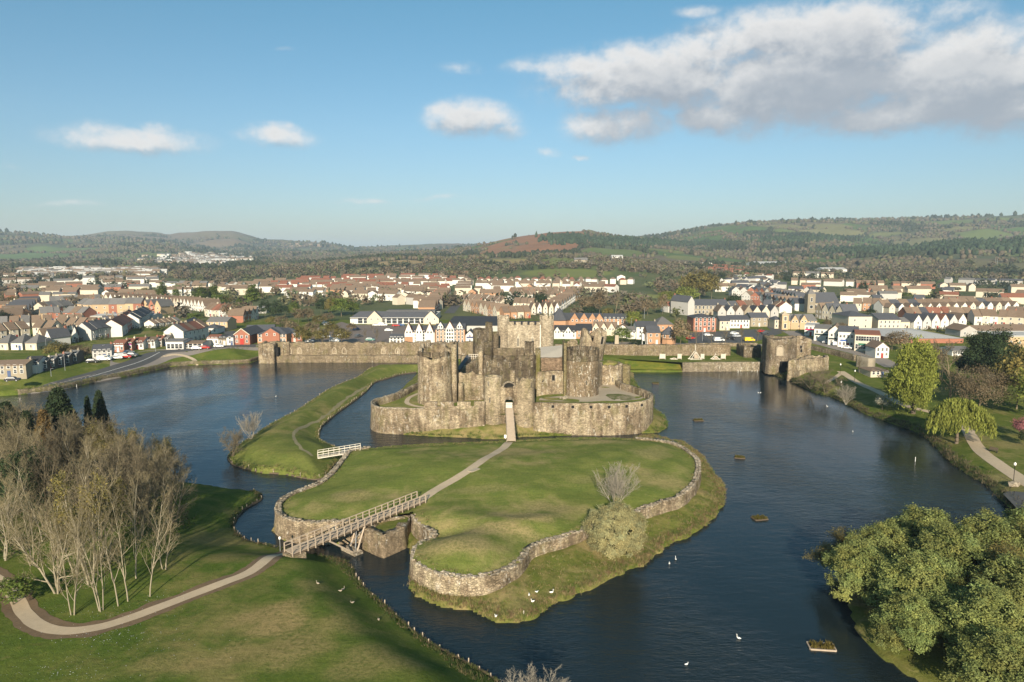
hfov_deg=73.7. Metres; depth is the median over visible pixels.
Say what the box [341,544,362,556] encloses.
concrete footing
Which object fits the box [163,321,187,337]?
house
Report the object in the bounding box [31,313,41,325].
house
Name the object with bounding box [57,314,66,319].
house
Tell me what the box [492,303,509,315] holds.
house
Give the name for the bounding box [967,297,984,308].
house
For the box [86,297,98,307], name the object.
house
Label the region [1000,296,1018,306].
house
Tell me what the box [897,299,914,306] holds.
house
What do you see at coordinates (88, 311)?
house
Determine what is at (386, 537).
bridge pier
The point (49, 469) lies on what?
bare tree
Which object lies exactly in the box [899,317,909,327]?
cream house
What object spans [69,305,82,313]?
house
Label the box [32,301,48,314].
house
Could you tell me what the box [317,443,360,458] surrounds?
white footbridge
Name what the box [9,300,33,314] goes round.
house
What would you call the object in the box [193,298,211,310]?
house
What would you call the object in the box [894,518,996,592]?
sallow tree
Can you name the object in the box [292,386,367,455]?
worn track
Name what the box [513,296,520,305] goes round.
house
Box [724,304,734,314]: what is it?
house
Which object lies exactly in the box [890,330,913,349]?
tree
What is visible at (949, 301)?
house
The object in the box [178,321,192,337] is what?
house
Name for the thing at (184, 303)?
house
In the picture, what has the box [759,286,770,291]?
house
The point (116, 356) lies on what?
car
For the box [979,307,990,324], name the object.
house
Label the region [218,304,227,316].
house
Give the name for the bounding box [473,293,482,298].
house
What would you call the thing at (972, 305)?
house
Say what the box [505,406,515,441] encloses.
ramp bridge
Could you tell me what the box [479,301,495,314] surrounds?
house
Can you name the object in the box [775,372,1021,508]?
lake bank growth
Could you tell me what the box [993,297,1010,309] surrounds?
house
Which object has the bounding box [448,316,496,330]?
mall roof
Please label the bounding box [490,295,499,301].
house
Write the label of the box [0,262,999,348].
garden shrubs
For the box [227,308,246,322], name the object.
house
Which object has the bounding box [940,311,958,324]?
house
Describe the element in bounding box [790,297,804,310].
house
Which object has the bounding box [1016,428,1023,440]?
shrub
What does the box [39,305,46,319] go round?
house
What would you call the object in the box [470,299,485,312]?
house
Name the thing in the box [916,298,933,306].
house
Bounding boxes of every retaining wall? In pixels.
[274,446,370,544]
[408,437,700,596]
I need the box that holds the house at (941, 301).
[933,297,949,305]
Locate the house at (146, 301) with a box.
[143,297,158,306]
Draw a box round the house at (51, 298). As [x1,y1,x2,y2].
[49,295,55,300]
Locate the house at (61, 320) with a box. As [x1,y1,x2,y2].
[58,315,69,326]
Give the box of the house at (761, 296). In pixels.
[759,291,772,302]
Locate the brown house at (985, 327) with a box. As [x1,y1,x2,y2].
[970,323,1001,333]
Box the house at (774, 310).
[767,304,778,316]
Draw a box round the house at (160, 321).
[154,317,164,326]
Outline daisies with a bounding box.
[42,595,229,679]
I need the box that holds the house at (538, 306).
[535,301,541,313]
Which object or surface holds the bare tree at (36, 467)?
on the parkland
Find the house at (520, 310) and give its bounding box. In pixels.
[515,304,523,318]
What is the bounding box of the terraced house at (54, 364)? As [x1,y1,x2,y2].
[50,353,59,368]
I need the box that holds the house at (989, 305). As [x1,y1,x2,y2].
[976,297,993,308]
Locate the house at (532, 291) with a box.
[529,289,535,297]
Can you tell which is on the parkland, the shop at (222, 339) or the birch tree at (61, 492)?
the birch tree at (61, 492)
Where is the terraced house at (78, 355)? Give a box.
[72,347,84,363]
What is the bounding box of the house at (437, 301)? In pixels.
[422,299,439,310]
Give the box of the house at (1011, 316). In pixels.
[1006,309,1016,323]
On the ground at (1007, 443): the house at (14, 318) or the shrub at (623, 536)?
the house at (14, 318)
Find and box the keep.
[497,315,553,352]
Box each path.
[0,553,282,634]
[163,354,197,364]
[404,393,423,407]
[420,441,512,499]
[825,373,841,383]
[837,371,1023,485]
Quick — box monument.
[614,335,618,343]
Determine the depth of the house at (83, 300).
466.18 m
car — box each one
[4,376,20,381]
[85,358,98,362]
[111,355,122,358]
[127,352,138,355]
[841,345,852,348]
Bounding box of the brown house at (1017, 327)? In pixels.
[991,324,1023,330]
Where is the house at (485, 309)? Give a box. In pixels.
[483,303,492,315]
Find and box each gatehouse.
[478,341,540,400]
[761,335,811,373]
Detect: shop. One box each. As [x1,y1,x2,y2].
[113,337,129,351]
[127,336,136,350]
[135,335,148,349]
[146,334,159,347]
[158,333,165,346]
[163,332,172,345]
[165,338,192,348]
[185,340,211,347]
[206,334,221,344]
[218,334,229,344]
[226,334,234,344]
[465,329,472,340]
[804,322,819,335]
[814,324,831,340]
[828,323,838,344]
[837,325,858,346]
[853,329,880,351]
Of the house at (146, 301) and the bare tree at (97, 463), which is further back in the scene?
the house at (146, 301)
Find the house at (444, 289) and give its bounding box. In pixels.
[437,288,449,293]
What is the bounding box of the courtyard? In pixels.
[379,387,644,413]
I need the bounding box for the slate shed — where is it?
[246,324,275,330]
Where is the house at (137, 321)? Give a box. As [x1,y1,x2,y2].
[127,312,141,327]
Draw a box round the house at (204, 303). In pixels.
[200,298,220,311]
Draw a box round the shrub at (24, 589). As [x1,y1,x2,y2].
[0,572,37,604]
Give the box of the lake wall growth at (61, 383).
[15,358,245,393]
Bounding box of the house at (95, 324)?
[88,318,103,338]
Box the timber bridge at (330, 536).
[284,491,425,556]
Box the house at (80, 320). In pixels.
[75,317,87,326]
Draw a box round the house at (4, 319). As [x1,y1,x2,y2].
[0,316,8,323]
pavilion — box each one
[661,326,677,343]
[937,346,967,355]
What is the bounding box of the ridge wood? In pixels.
[0,211,1023,255]
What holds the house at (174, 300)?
on the hills
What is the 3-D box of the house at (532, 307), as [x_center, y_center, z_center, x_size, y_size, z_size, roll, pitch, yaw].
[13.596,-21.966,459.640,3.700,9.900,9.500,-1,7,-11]
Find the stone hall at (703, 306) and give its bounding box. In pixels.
[694,298,728,314]
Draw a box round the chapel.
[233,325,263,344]
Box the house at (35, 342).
[25,334,52,349]
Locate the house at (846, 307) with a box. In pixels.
[836,304,858,312]
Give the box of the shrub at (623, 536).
[581,497,649,559]
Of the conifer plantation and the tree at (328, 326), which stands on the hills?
the conifer plantation
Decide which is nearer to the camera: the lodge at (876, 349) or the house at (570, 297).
the lodge at (876, 349)
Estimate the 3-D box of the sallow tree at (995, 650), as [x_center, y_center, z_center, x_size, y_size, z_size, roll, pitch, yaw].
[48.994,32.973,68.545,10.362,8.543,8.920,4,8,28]
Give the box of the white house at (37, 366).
[26,356,46,373]
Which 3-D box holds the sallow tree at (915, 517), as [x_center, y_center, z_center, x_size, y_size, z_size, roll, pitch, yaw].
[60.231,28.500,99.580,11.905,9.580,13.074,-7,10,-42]
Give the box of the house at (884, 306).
[873,298,895,313]
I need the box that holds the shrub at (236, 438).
[217,426,246,455]
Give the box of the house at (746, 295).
[741,290,752,299]
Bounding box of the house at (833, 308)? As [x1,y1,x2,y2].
[828,302,847,319]
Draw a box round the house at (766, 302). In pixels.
[763,299,772,305]
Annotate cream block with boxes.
[831,311,872,327]
[868,313,901,327]
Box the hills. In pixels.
[0,215,1023,319]
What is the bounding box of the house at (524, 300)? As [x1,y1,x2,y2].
[520,297,527,305]
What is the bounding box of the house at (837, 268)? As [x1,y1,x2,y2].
[815,267,846,271]
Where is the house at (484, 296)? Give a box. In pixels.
[479,293,489,299]
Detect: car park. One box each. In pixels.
[307,322,433,342]
[688,329,781,342]
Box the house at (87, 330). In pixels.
[76,320,97,339]
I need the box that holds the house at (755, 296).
[750,291,760,299]
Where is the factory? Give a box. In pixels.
[746,261,780,264]
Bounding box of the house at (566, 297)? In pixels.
[553,295,567,307]
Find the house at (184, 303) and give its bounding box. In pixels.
[182,296,200,305]
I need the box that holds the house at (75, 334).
[71,322,78,341]
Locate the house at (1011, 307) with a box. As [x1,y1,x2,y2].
[1005,306,1015,309]
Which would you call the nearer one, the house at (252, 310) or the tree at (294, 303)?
the house at (252, 310)
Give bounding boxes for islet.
[846,573,1003,681]
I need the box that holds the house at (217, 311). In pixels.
[215,303,225,315]
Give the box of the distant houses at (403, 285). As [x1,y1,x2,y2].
[0,251,1023,308]
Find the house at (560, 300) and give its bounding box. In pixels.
[547,298,563,310]
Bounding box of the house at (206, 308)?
[204,303,213,316]
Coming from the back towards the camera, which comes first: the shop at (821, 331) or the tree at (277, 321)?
the tree at (277, 321)
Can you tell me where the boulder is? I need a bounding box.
[1008,480,1019,486]
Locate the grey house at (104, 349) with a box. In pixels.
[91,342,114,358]
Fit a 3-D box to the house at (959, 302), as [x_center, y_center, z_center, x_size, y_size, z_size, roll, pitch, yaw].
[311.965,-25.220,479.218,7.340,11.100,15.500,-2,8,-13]
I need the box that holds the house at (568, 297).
[556,294,569,304]
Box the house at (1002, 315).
[998,308,1007,323]
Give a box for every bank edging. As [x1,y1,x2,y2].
[227,457,322,479]
[233,491,265,544]
[319,372,415,446]
[354,571,500,681]
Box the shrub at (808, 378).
[786,364,833,388]
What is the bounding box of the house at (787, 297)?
[783,295,797,300]
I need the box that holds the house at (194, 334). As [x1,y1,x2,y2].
[183,320,196,339]
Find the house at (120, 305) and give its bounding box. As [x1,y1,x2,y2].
[117,298,126,312]
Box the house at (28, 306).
[5,303,30,311]
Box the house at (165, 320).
[160,316,169,326]
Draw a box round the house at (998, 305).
[984,297,1002,311]
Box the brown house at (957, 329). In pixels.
[945,323,978,336]
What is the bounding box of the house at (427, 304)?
[418,299,436,308]
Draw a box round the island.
[399,361,666,438]
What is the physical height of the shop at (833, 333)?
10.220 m
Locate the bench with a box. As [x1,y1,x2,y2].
[989,446,997,452]
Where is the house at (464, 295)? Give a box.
[460,293,469,302]
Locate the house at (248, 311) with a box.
[233,308,250,319]
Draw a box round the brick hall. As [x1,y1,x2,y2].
[977,331,1023,346]
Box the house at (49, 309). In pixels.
[45,305,53,319]
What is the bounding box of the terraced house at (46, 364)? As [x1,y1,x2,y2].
[42,355,52,370]
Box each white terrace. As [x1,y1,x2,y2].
[554,325,575,338]
[576,324,591,338]
[715,316,729,329]
[726,315,749,327]
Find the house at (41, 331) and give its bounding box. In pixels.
[37,325,59,335]
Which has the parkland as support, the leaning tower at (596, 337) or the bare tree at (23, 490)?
the bare tree at (23, 490)
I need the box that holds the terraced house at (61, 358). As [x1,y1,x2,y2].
[58,351,67,366]
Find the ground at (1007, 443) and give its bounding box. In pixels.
[0,320,1023,511]
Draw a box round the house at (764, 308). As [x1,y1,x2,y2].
[759,303,769,317]
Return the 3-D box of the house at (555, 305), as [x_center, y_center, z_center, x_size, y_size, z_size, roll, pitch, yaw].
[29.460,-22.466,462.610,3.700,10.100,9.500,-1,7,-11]
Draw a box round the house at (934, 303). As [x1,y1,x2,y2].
[924,297,941,306]
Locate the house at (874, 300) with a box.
[872,297,881,309]
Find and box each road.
[28,344,255,393]
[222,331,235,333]
[445,303,459,312]
[606,342,761,345]
[767,326,784,330]
[783,331,897,366]
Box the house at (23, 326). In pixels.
[14,319,29,335]
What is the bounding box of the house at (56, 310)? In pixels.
[53,305,59,318]
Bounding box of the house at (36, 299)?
[16,298,38,302]
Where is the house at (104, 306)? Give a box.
[100,298,110,313]
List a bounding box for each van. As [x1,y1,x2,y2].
[97,355,111,360]
[329,337,339,341]
[713,337,724,340]
[744,337,754,340]
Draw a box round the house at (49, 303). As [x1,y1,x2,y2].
[44,301,55,305]
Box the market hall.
[859,328,964,342]
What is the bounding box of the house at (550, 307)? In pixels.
[547,300,553,313]
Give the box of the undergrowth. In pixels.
[0,452,196,568]
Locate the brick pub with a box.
[643,326,660,343]
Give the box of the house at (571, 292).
[563,291,575,301]
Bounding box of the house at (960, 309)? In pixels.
[956,306,966,317]
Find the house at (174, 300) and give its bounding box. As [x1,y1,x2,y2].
[173,296,190,306]
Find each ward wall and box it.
[370,382,484,433]
[533,380,653,435]
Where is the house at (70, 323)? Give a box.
[66,316,78,333]
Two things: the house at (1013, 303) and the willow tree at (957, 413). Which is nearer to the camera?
the willow tree at (957, 413)
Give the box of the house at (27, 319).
[20,313,31,327]
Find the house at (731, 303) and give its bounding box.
[727,301,738,306]
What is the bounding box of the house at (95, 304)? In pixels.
[91,297,103,313]
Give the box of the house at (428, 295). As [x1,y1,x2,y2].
[427,294,442,299]
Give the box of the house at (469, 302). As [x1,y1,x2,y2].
[466,298,482,311]
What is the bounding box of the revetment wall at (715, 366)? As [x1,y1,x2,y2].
[682,361,761,371]
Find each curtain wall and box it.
[278,341,289,354]
[458,356,478,373]
[458,371,483,400]
[537,370,562,396]
[540,357,561,370]
[598,362,602,386]
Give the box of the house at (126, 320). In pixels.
[117,313,129,331]
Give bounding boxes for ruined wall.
[736,343,760,357]
[786,355,828,380]
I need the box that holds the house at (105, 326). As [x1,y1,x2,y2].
[94,318,108,337]
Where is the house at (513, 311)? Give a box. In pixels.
[508,304,516,318]
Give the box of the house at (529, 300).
[527,298,534,305]
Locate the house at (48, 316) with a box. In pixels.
[43,313,51,320]
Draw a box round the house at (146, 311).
[140,306,149,319]
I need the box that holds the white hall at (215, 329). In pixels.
[208,324,224,333]
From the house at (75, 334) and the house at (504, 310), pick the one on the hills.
the house at (504, 310)
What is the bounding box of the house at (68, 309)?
[62,305,75,313]
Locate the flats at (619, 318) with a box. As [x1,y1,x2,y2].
[603,313,629,324]
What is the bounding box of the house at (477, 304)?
[474,301,487,313]
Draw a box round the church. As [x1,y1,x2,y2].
[803,292,838,307]
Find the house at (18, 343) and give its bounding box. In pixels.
[10,334,31,349]
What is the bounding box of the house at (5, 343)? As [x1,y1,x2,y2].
[0,334,17,349]
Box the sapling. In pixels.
[835,383,856,404]
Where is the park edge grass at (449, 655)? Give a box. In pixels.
[224,489,499,681]
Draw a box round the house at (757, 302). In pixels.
[752,299,762,306]
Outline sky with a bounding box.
[0,0,1023,246]
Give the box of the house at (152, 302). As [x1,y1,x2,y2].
[148,297,164,310]
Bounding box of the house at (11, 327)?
[2,320,18,336]
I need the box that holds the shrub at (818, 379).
[809,371,845,393]
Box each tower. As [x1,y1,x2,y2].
[258,341,279,363]
[418,340,458,404]
[473,321,498,355]
[484,374,501,424]
[515,377,534,427]
[562,339,598,396]
[579,328,606,359]
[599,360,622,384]
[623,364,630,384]
[779,312,789,329]
[804,289,815,312]
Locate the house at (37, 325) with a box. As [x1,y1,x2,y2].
[32,318,46,335]
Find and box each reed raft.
[734,455,744,458]
[751,514,768,520]
[806,639,836,651]
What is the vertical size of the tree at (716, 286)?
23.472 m
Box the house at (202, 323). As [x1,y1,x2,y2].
[196,319,208,337]
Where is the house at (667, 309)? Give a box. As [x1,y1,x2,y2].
[661,301,670,312]
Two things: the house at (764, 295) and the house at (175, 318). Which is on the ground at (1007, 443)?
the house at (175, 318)
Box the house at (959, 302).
[949,297,967,306]
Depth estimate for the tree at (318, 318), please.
387.36 m
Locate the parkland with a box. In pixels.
[0,452,495,681]
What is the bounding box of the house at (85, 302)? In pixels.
[81,297,93,306]
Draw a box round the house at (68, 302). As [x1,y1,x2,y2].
[63,299,73,305]
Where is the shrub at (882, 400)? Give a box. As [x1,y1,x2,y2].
[875,394,892,407]
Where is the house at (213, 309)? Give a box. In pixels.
[211,304,220,316]
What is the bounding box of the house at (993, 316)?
[988,308,997,323]
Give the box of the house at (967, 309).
[962,305,970,313]
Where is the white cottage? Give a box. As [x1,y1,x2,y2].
[389,334,404,342]
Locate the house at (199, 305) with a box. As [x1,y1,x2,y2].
[197,298,215,311]
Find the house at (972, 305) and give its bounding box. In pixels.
[958,298,975,308]
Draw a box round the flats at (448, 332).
[435,321,466,342]
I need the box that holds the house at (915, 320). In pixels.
[902,313,922,329]
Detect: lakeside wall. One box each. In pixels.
[18,360,228,394]
[229,356,258,363]
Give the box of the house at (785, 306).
[776,300,792,312]
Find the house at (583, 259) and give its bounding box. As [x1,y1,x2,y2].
[574,258,587,261]
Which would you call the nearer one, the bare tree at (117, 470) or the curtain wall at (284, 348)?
the bare tree at (117, 470)
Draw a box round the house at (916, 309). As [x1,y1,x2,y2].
[911,306,921,313]
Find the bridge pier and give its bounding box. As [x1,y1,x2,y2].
[362,514,410,557]
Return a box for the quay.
[1003,491,1023,508]
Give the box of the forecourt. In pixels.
[110,349,173,365]
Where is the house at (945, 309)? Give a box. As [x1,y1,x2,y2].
[940,305,949,312]
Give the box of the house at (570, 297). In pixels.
[558,293,571,303]
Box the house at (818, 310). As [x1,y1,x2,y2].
[815,301,833,318]
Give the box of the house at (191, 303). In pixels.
[189,297,207,310]
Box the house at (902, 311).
[898,305,913,316]
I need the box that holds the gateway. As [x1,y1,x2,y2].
[501,381,516,423]
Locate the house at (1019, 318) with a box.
[1015,310,1023,323]
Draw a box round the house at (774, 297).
[772,294,786,302]
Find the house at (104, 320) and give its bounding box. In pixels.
[101,317,110,336]
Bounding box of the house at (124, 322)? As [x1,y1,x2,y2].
[114,316,127,333]
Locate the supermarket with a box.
[350,309,440,323]
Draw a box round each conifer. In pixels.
[0,401,17,415]
[17,410,34,453]
[42,386,82,457]
[83,395,93,428]
[91,390,112,437]
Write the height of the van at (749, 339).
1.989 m
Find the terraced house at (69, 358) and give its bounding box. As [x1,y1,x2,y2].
[66,349,74,365]
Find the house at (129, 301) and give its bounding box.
[124,296,135,310]
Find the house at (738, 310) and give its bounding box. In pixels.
[732,304,743,314]
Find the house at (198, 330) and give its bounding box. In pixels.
[188,321,200,339]
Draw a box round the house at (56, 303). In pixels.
[51,301,62,313]
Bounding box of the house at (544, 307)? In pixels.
[541,300,547,314]
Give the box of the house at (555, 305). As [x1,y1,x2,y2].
[553,300,558,312]
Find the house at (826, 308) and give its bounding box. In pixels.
[822,301,840,319]
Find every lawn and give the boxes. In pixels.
[281,437,695,576]
[607,355,760,361]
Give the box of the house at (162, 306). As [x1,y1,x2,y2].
[154,298,173,314]
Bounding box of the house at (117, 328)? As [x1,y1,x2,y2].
[105,318,124,336]
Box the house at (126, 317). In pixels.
[120,312,132,329]
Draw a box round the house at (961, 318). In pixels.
[948,310,967,324]
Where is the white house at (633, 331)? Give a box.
[626,326,635,338]
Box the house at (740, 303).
[736,299,746,306]
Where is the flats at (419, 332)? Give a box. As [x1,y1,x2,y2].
[404,322,434,342]
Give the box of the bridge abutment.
[283,552,305,558]
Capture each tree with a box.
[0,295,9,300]
[0,310,12,318]
[0,402,18,446]
[0,406,18,431]
[0,412,30,449]
[0,422,44,455]
[0,425,24,453]
[0,429,47,514]
[0,440,58,522]
[0,452,50,540]
[0,474,33,560]
[0,475,48,565]
[0,497,96,593]
[1,407,19,454]
[3,454,38,537]
[4,418,27,453]
[5,401,37,441]
[7,296,18,300]
[9,430,73,529]
[10,431,65,506]
[11,401,36,421]
[13,414,69,446]
[18,452,64,518]
[30,465,82,539]
[33,409,68,475]
[34,407,84,431]
[35,440,66,487]
[36,415,79,466]
[41,340,66,354]
[41,454,125,541]
[43,494,105,614]
[44,510,91,573]
[46,467,111,584]
[50,417,85,475]
[51,409,93,471]
[54,416,121,482]
[55,471,121,611]
[58,342,73,352]
[59,448,126,528]
[62,416,94,452]
[64,344,91,351]
[70,434,112,493]
[70,453,136,558]
[74,429,103,470]
[79,445,112,488]
[80,346,91,358]
[80,412,113,452]
[80,418,145,474]
[80,480,131,605]
[81,411,124,453]
[86,415,124,444]
[87,438,128,505]
[90,476,130,557]
[91,483,140,601]
[92,429,139,473]
[96,426,139,501]
[100,428,150,494]
[105,470,164,534]
[108,437,163,524]
[116,469,159,578]
[121,471,197,544]
[123,450,179,509]
[125,424,150,474]
[125,436,171,483]
[130,435,180,496]
[136,481,181,596]
[136,497,183,569]
[138,432,176,474]
[146,455,186,503]
[150,326,160,330]
[150,462,199,521]
[154,282,166,294]
[157,446,196,491]
[171,287,181,295]
[185,310,203,318]
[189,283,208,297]
[207,282,218,297]
[209,290,229,303]
[220,301,241,314]
[235,411,262,438]
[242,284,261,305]
[258,298,270,313]
[264,316,274,322]
[268,300,283,314]
[272,315,288,326]
[281,304,288,314]
[283,320,299,328]
[287,301,300,317]
[290,308,306,322]
[292,326,314,340]
[300,307,314,317]
[302,321,320,336]
[309,295,317,304]
[311,314,325,322]
[311,329,329,339]
[314,297,327,309]
[322,312,334,319]
[324,296,337,312]
[324,321,340,336]
[328,294,354,315]
[332,327,352,341]
[345,298,360,310]
[346,323,356,328]
[534,293,547,302]
[578,295,594,308]
[582,306,595,312]
[590,289,609,312]
[592,462,640,503]
[602,308,613,312]
[606,335,620,343]
[611,288,622,312]
[612,327,632,339]
[623,309,642,323]
[627,338,642,343]
[641,298,656,314]
[656,294,668,313]
[657,291,673,299]
[670,317,692,343]
[673,284,699,298]
[678,272,697,290]
[686,268,717,298]
[702,274,721,298]
[717,270,726,280]
[720,327,730,342]
[726,292,740,300]
[783,276,790,280]
[803,526,864,566]
[818,533,900,602]
[823,319,832,324]
[843,518,920,562]
[856,356,863,372]
[858,281,868,291]
[858,545,967,627]
[867,588,951,654]
[882,334,940,417]
[883,331,900,350]
[889,502,961,539]
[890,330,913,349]
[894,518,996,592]
[902,291,915,295]
[924,397,997,443]
[933,339,966,398]
[933,345,949,360]
[934,574,1023,670]
[939,623,1023,681]
[944,364,1020,406]
[945,506,1023,577]
[948,522,1023,568]
[952,352,984,380]
[956,325,1023,375]
[958,551,1023,624]
[985,360,1020,386]
[989,340,1023,408]
[1001,502,1023,536]
[1009,367,1023,403]
[1011,415,1023,432]
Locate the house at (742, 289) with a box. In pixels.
[738,286,747,295]
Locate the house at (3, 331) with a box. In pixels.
[0,323,6,339]
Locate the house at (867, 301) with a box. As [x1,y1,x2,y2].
[862,297,871,310]
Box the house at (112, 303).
[108,298,118,313]
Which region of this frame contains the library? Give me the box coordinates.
[788,314,816,328]
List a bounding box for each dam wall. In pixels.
[276,341,472,362]
[554,344,730,355]
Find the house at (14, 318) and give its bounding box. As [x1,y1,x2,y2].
[9,316,19,322]
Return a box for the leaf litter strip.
[0,548,283,638]
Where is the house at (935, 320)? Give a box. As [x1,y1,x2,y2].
[922,312,940,328]
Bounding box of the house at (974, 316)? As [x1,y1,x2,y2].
[967,309,982,324]
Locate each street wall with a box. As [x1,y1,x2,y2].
[685,343,756,345]
[811,346,856,360]
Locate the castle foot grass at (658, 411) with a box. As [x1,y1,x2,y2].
[405,379,667,438]
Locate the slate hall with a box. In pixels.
[653,317,672,330]
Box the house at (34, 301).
[13,299,35,304]
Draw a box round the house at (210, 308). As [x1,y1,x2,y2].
[207,302,218,316]
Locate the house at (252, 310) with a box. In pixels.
[240,307,254,320]
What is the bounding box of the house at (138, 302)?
[133,296,144,310]
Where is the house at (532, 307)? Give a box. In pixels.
[529,301,535,314]
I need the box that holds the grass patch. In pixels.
[606,394,634,399]
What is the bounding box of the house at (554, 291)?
[550,290,558,296]
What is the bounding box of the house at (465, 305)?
[463,299,469,310]
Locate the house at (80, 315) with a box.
[74,312,84,317]
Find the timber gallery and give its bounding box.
[458,354,477,371]
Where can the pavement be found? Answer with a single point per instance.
(161, 359)
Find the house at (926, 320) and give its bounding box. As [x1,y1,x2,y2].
[913,311,931,329]
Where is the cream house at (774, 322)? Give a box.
[768,316,779,328]
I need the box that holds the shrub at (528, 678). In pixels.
[501,664,566,681]
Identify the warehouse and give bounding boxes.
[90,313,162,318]
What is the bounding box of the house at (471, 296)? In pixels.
[466,293,475,298]
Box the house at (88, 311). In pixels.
[76,306,96,317]
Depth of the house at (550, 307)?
457.70 m
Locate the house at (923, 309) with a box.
[918,306,928,312]
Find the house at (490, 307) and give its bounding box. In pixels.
[488,302,503,315]
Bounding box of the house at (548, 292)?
[545,290,552,298]
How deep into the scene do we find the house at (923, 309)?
407.96 m
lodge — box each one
[858,367,888,376]
[865,340,889,357]
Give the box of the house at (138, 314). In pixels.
[130,310,143,325]
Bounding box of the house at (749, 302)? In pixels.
[744,299,754,306]
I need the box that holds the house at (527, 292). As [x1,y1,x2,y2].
[522,289,530,297]
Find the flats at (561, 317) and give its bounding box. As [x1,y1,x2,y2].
[553,307,603,324]
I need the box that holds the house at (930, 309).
[926,305,936,312]
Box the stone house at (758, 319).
[745,312,768,326]
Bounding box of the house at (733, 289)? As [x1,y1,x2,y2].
[729,286,739,295]
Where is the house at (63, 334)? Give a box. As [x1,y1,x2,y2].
[44,325,70,345]
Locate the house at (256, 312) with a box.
[242,306,258,319]
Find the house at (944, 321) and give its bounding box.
[931,311,948,327]
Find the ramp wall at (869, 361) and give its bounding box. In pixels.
[855,356,875,366]
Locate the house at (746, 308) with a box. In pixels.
[741,304,752,314]
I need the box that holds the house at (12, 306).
[1,305,27,309]
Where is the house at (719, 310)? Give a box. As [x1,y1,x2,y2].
[713,303,726,316]
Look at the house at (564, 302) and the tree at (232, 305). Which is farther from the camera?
the house at (564, 302)
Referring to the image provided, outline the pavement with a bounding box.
[31,345,257,393]
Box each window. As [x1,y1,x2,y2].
[551,374,555,380]
[600,336,603,344]
[775,345,783,355]
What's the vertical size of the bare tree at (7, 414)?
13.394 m
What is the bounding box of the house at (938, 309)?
[933,306,943,312]
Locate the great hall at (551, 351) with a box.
[539,345,561,357]
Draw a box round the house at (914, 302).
[907,298,922,306]
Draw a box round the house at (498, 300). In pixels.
[496,296,510,302]
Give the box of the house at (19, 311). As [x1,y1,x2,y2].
[0,307,24,317]
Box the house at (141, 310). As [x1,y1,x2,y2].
[137,307,147,320]
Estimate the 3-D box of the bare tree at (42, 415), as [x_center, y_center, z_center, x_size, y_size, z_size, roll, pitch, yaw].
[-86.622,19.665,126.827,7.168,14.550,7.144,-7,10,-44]
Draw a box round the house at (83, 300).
[77,297,89,305]
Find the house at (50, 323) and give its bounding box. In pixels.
[43,319,62,327]
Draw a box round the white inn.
[633,319,656,338]
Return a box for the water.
[0,360,1020,681]
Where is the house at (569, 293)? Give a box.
[560,292,573,302]
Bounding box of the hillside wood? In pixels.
[0,221,1023,269]
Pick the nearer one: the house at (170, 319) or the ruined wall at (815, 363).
the ruined wall at (815, 363)
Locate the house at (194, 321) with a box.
[191,319,204,338]
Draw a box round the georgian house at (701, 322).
[687,312,715,331]
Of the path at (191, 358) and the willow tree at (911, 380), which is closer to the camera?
the willow tree at (911, 380)
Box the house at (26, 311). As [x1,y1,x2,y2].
[23,306,32,315]
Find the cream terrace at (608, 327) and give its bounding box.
[592,321,617,335]
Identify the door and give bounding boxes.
[506,402,511,407]
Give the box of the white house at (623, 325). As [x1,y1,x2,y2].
[615,323,626,337]
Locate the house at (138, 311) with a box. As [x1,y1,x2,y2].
[135,308,145,321]
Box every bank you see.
[229,364,417,478]
[272,443,724,622]
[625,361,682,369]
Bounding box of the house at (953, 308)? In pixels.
[948,305,958,312]
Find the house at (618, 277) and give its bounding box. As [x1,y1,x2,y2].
[616,275,624,280]
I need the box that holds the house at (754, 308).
[750,304,760,311]
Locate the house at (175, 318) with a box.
[171,315,179,323]
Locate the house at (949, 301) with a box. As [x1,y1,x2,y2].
[942,297,959,306]
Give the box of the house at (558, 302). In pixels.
[544,299,560,307]
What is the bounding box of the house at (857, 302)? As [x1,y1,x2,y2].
[853,297,861,310]
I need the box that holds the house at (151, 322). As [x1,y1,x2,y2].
[144,318,158,327]
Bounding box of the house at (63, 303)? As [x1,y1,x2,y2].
[56,299,68,310]
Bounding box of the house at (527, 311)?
[522,304,530,317]
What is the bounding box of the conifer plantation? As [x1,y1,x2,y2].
[535,231,1023,257]
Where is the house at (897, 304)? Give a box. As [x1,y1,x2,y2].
[888,298,904,313]
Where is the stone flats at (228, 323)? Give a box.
[206,317,236,330]
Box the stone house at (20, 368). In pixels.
[0,356,35,378]
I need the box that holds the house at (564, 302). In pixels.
[551,297,565,308]
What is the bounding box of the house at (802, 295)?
[793,292,805,297]
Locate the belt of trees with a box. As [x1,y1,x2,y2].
[0,252,1023,317]
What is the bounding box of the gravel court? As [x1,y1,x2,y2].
[539,385,643,401]
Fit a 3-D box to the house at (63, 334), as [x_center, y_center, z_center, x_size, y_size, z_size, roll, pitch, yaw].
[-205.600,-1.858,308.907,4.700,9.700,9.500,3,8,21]
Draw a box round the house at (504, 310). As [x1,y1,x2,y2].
[499,306,509,318]
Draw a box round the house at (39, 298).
[19,296,40,301]
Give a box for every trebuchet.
[689,345,701,359]
[710,353,720,359]
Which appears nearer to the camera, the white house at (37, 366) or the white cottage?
the white house at (37, 366)
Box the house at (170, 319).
[166,316,174,324]
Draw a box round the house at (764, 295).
[763,292,776,301]
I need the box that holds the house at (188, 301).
[186,298,196,308]

